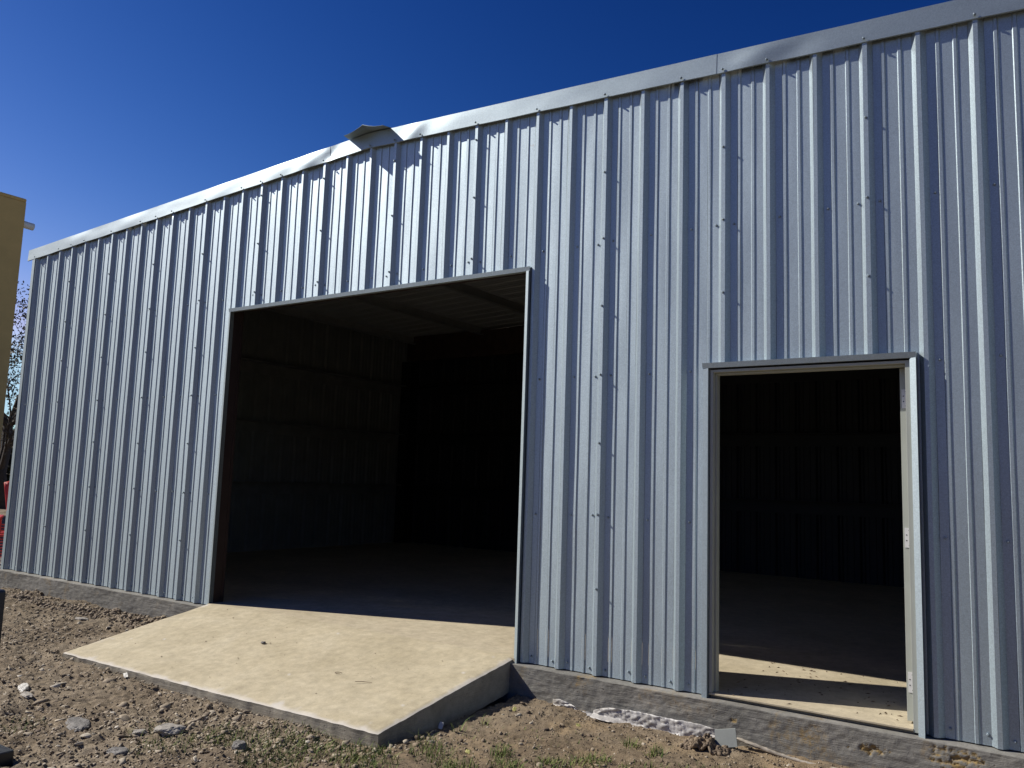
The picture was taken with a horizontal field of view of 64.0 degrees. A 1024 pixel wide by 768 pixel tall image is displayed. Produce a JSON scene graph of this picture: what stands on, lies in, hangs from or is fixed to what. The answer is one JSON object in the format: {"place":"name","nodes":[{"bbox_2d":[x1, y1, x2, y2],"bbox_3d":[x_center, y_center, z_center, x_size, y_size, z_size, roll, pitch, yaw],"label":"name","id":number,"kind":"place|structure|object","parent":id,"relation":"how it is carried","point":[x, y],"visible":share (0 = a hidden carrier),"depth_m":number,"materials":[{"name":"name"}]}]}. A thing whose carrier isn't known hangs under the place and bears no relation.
{"place":"outdoors","nodes":[
{"label":"outdoors","id":0,"kind":"place"},
{"bbox_2d":[0,481,8,557],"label":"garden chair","id":1,"kind":"object","parent":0,"point":[6,486],"visible":0.18,"depth_m":11.78,"materials":[{"name":"red plastic"}]},
{"bbox_2d":[1,714,766,767],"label":"grass","id":2,"kind":"structure","parent":0,"point":[503,753],"depth_m":4.73,"materials":[{"name":"green plant"}]},
{"bbox_2d":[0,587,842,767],"bbox_3d":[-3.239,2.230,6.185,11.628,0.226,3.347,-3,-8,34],"label":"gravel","id":3,"kind":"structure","parent":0,"point":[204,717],"depth_m":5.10,"materials":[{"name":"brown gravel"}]},
{"bbox_2d":[0,509,849,767],"bbox_3d":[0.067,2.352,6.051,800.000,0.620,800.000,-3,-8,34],"label":"ground","id":4,"kind":"structure","parent":0,"point":[116,694],"depth_m":5.19,"materials":[{"name":"soil"}]},
{"bbox_2d":[0,589,5,642],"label":"steel post","id":5,"kind":"object","parent":4,"relation":"on","point":[2,596],"visible":1,"depth_m":1.92,"materials":[{"name":"grey metal"}]},
{"bbox_2d":[0,744,13,766],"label":"steel block","id":6,"kind":"object","parent":4,"relation":"on","point":[6,756],"depth_m":4.50,"materials":[{"name":"grey metal"}]},
{"bbox_2d":[6,428,13,480],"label":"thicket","id":7,"kind":"object","parent":4,"relation":"on","point":[8,469],"visible":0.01,"depth_m":47.22,"materials":[{"name":"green plant"}]},
{"bbox_2d":[0,281,29,508],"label":"tree","id":8,"kind":"object","parent":4,"relation":"on","point":[8,432],"visible":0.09,"depth_m":29.76,"materials":[{"name":"green plant"}]},
{"bbox_2d":[0,192,34,445],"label":"ochre building","id":9,"kind":"structure","parent":4,"relation":"on","point":[13,224],"depth_m":22.02,"materials":[{"name":"paint"}]},
{"bbox_2d":[18,683,28,692],"bbox_3d":[-3.547,2.209,5.947,0.070,0.049,0.279,5,-8,-26],"label":"rock","id":10,"kind":"object","parent":4,"relation":"on","point":[22,687],"visible":0.83,"depth_m":5.91,"materials":[{"name":"white stone"}]},
{"bbox_2d":[20,691,32,698],"bbox_3d":[-3.415,2.190,5.761,0.175,0.032,0.070,-4,-9,42],"label":"rock","id":11,"kind":"object","parent":4,"relation":"on","point":[26,695],"visible":0.98,"depth_m":5.73,"materials":[{"name":"grey stone"}]},
{"bbox_2d":[65,717,89,732],"bbox_3d":[-2.725,2.143,5.141,0.141,0.052,0.287,6,-8,-30],"label":"rock","id":12,"kind":"object","parent":4,"relation":"on","point":[80,724],"visible":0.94,"depth_m":5.10,"materials":[{"name":"grey stone"}]},
{"bbox_2d":[75,617,88,619],"bbox_3d":[-4.376,2.381,8.316,0.199,0.019,0.070,-1,-7,21],"label":"rock","id":13,"kind":"object","parent":4,"relation":"on","point":[80,618],"visible":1,"depth_m":8.29,"materials":[{"name":"grey stone"}]},
{"bbox_2d":[5,588,167,628],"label":"soil clods","id":14,"kind":"object","parent":4,"relation":"on","point":[113,612],"visible":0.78,"depth_m":8.70,"materials":[{"name":"brown soil"}]},
{"bbox_2d":[106,747,128,754],"bbox_3d":[-2.254,2.104,4.690,0.157,0.039,0.093,1,-7,10],"label":"rock","id":15,"kind":"object","parent":4,"relation":"on","point":[119,750],"visible":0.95,"depth_m":4.67,"materials":[{"name":"grey stone"}]},
{"bbox_2d":[132,729,147,735],"bbox_3d":[-2.263,2.121,4.991,0.095,0.032,0.071,2,-7,-4],"label":"rock","id":16,"kind":"object","parent":4,"relation":"on","point":[137,732],"visible":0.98,"depth_m":4.97,"materials":[{"name":"white stone"}]},
{"bbox_2d":[153,723,185,735],"bbox_3d":[-2.094,2.112,5.003,0.182,0.058,0.155,-3,-8,34],"label":"rock","id":17,"kind":"object","parent":4,"relation":"on","point":[170,729],"visible":0.98,"depth_m":4.97,"materials":[{"name":"grey stone"}]},
{"bbox_2d":[231,740,247,749],"bbox_3d":[-1.577,2.096,4.747,0.087,0.048,0.092,3,-7,-6],"label":"rock","id":18,"kind":"object","parent":4,"relation":"on","point":[236,745],"visible":0.8,"depth_m":4.72,"materials":[{"name":"grey stone"}]},
{"bbox_2d":[62,603,513,748],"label":"concrete ramp","id":19,"kind":"structure","parent":4,"relation":"on","point":[292,668],"depth_m":6.09,"materials":[{"name":"beige concrete"}]},
{"bbox_2d":[438,722,443,728],"bbox_3d":[-0.454,2.183,5.236,0.032,0.044,0.005,12,-25,18],"label":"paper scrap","id":20,"kind":"object","parent":4,"relation":"on","point":[441,724],"visible":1,"depth_m":5.24,"materials":[{"name":"blue paper"}]},
{"bbox_2d":[0,0,1023,767],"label":"metal building","id":21,"kind":"structure","parent":4,"relation":"on","point":[692,390],"depth_m":6.38,"materials":[{"name":"metal"}]},
{"bbox_2d":[207,266,531,663],"bbox_3d":[-1.434,0.644,7.284,3.710,3.010,0.069,-3,-8,34],"label":"wide doorway","id":22,"kind":"structure","parent":21,"relation":"in","point":[528,270],"depth_m":6.87,"materials":[{"name":"grey metal"}]},
{"bbox_2d":[701,351,926,738],"bbox_3d":[2.066,0.974,5.433,1.301,2.180,1.027,-3,-8,34],"label":"side doorway","id":23,"kind":"structure","parent":21,"relation":"in","point":[909,411],"depth_m":4.97,"materials":[{"name":"metal"}]},
{"bbox_2d":[728,662,904,719],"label":"floor litter","id":24,"kind":"object","parent":21,"relation":"on","point":[827,687],"visible":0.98,"depth_m":5.41,"materials":[{"name":"brown"}]},
{"bbox_2d":[553,699,591,715],"bbox_3d":[0.406,2.242,5.684,0.322,0.072,0.057,-3,-8,34],"label":"plastic liner","id":25,"kind":"object","parent":4,"relation":"on","point":[558,702],"visible":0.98,"depth_m":5.72,"materials":[{"name":"white plastic"}]},
{"bbox_2d":[590,707,714,737],"bbox_3d":[0.911,2.215,5.330,0.906,0.115,0.079,-3,-8,34],"label":"plastic liner","id":26,"kind":"object","parent":4,"relation":"on","point":[652,721],"visible":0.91,"depth_m":5.35,"materials":[{"name":"white plastic"}]},
{"bbox_2d":[680,733,734,756],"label":"soil clods","id":27,"kind":"object","parent":4,"relation":"on","point":[700,742],"visible":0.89,"depth_m":4.95,"materials":[{"name":"brown soil"}]},
{"bbox_2d":[715,728,737,746],"bbox_3d":[1.300,2.151,4.977,0.152,0.123,0.051,-2,-8,30],"label":"metal offcut","id":28,"kind":"object","parent":4,"relation":"on","point":[727,737],"visible":1,"depth_m":4.98,"materials":[{"name":"grey metal"}]},
{"bbox_2d":[737,738,834,767],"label":"plastic liner","id":29,"kind":"object","parent":4,"relation":"on","point":[760,747],"visible":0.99,"depth_m":4.89,"materials":[{"name":"white plastic"}]},
{"bbox_2d":[0,0,951,428],"label":"sky","id":30,"kind":"structure","parent":0,"point":[111,110],"materials":[{"name":"blue"}]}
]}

